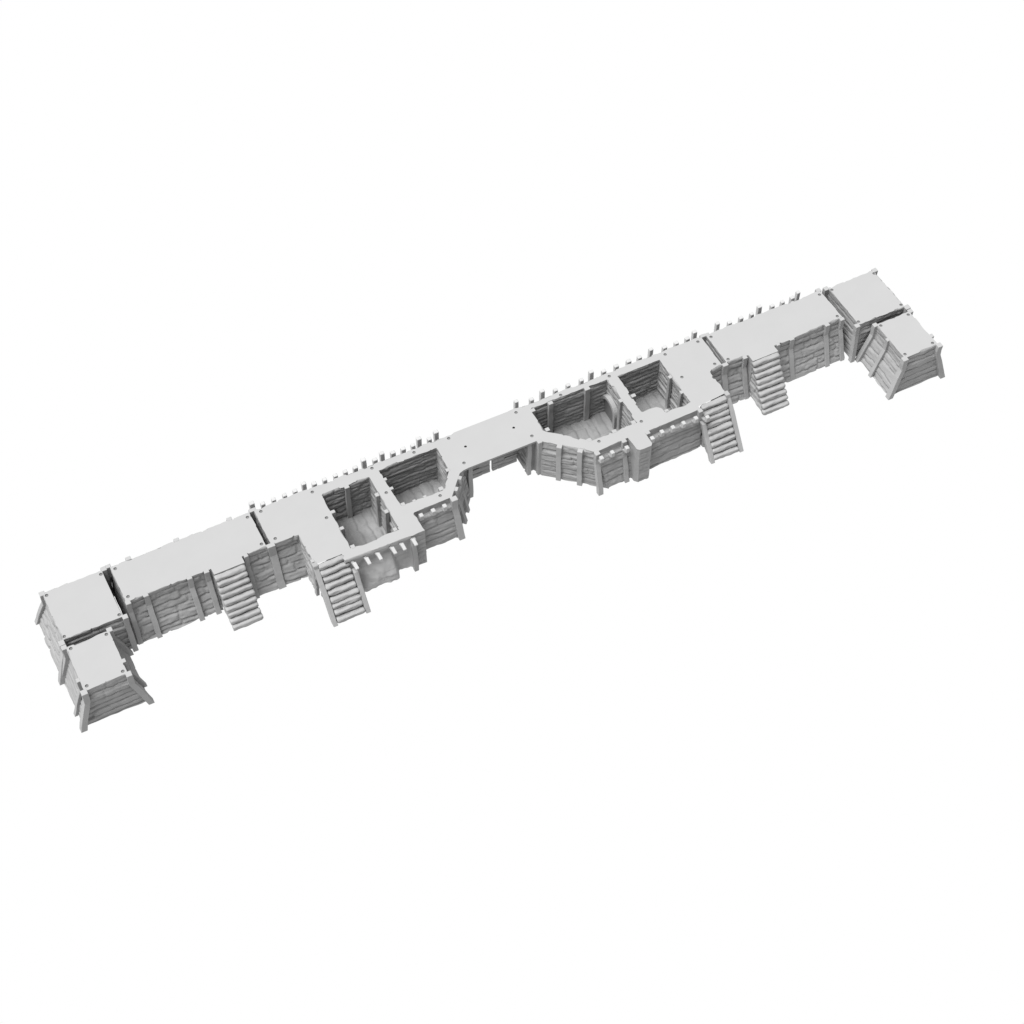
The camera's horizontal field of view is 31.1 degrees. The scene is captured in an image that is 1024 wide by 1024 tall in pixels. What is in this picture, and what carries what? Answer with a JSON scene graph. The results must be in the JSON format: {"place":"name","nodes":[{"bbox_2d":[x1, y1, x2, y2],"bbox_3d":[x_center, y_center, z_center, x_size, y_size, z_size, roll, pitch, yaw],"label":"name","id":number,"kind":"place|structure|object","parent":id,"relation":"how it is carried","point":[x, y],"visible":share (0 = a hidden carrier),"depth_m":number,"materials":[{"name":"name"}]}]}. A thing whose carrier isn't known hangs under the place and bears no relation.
{"place":"outdoors","nodes":[
{"label":"outdoors","id":0,"kind":"place"},
{"bbox_2d":[0,0,1023,1023],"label":"ground","id":1,"kind":"structure","parent":0,"point":[699,738],"depth_m":53.06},
{"bbox_2d":[35,566,138,684],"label":"corner block","id":2,"kind":"structure","parent":1,"relation":"on","point":[78,611],"depth_m":49.59,"materials":[{"name":"plastic"}]},
{"bbox_2d":[60,627,154,732],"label":"corner block","id":3,"kind":"structure","parent":1,"relation":"on","point":[103,679],"depth_m":48.65,"materials":[{"name":"plastic"}]},
{"bbox_2d":[105,513,278,644],"bbox_3d":[-8.727,1.957,50.877,4.286,1.534,3.053,-22,56,-16],"label":"wall section","id":4,"kind":"object","parent":1,"relation":"on","point":[226,565],"depth_m":50.51,"materials":[{"name":"plastic"}]},
{"bbox_2d":[248,330,743,626],"bbox_3d":[-0.022,-1.041,53.114,14.780,1.534,4.030,-22,56,-16],"label":"gatehouse","id":5,"kind":"object","parent":1,"relation":"on","point":[365,528],"visible":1,"depth_m":52.98,"materials":[{"name":"plastic"}]},
{"bbox_2d":[473,461,489,478],"bbox_3d":[-0.999,-1.475,53.478,0.760,1.410,0.120,-22,56,-16],"label":"gate door","id":6,"kind":"structure","parent":5,"relation":"in","point":[484,468],"depth_m":53.85,"materials":[{"name":"wood"}]},
{"bbox_2d":[491,450,516,470],"bbox_3d":[-0.223,-1.790,53.713,0.800,1.410,0.120,-22,56,-16],"label":"gate door","id":7,"kind":"structure","parent":5,"relation":"in","point":[502,461],"depth_m":54.03,"materials":[{"name":"wood"}]},
{"bbox_2d":[705,288,844,414],"bbox_3d":[8.105,-4.847,55.953,4.264,1.534,2.969,-22,56,-16],"label":"wall section","id":8,"kind":"object","parent":1,"relation":"on","point":[768,354],"depth_m":55.55,"materials":[{"name":"plastic"}]},
{"bbox_2d":[822,268,910,362],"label":"corner block","id":9,"kind":"structure","parent":1,"relation":"on","point":[862,304],"depth_m":56.26,"materials":[{"name":"plastic"}]},
{"bbox_2d":[855,309,944,399],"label":"corner block","id":10,"kind":"structure","parent":1,"relation":"on","point":[897,354],"depth_m":55.59,"materials":[{"name":"plastic"}]}
]}

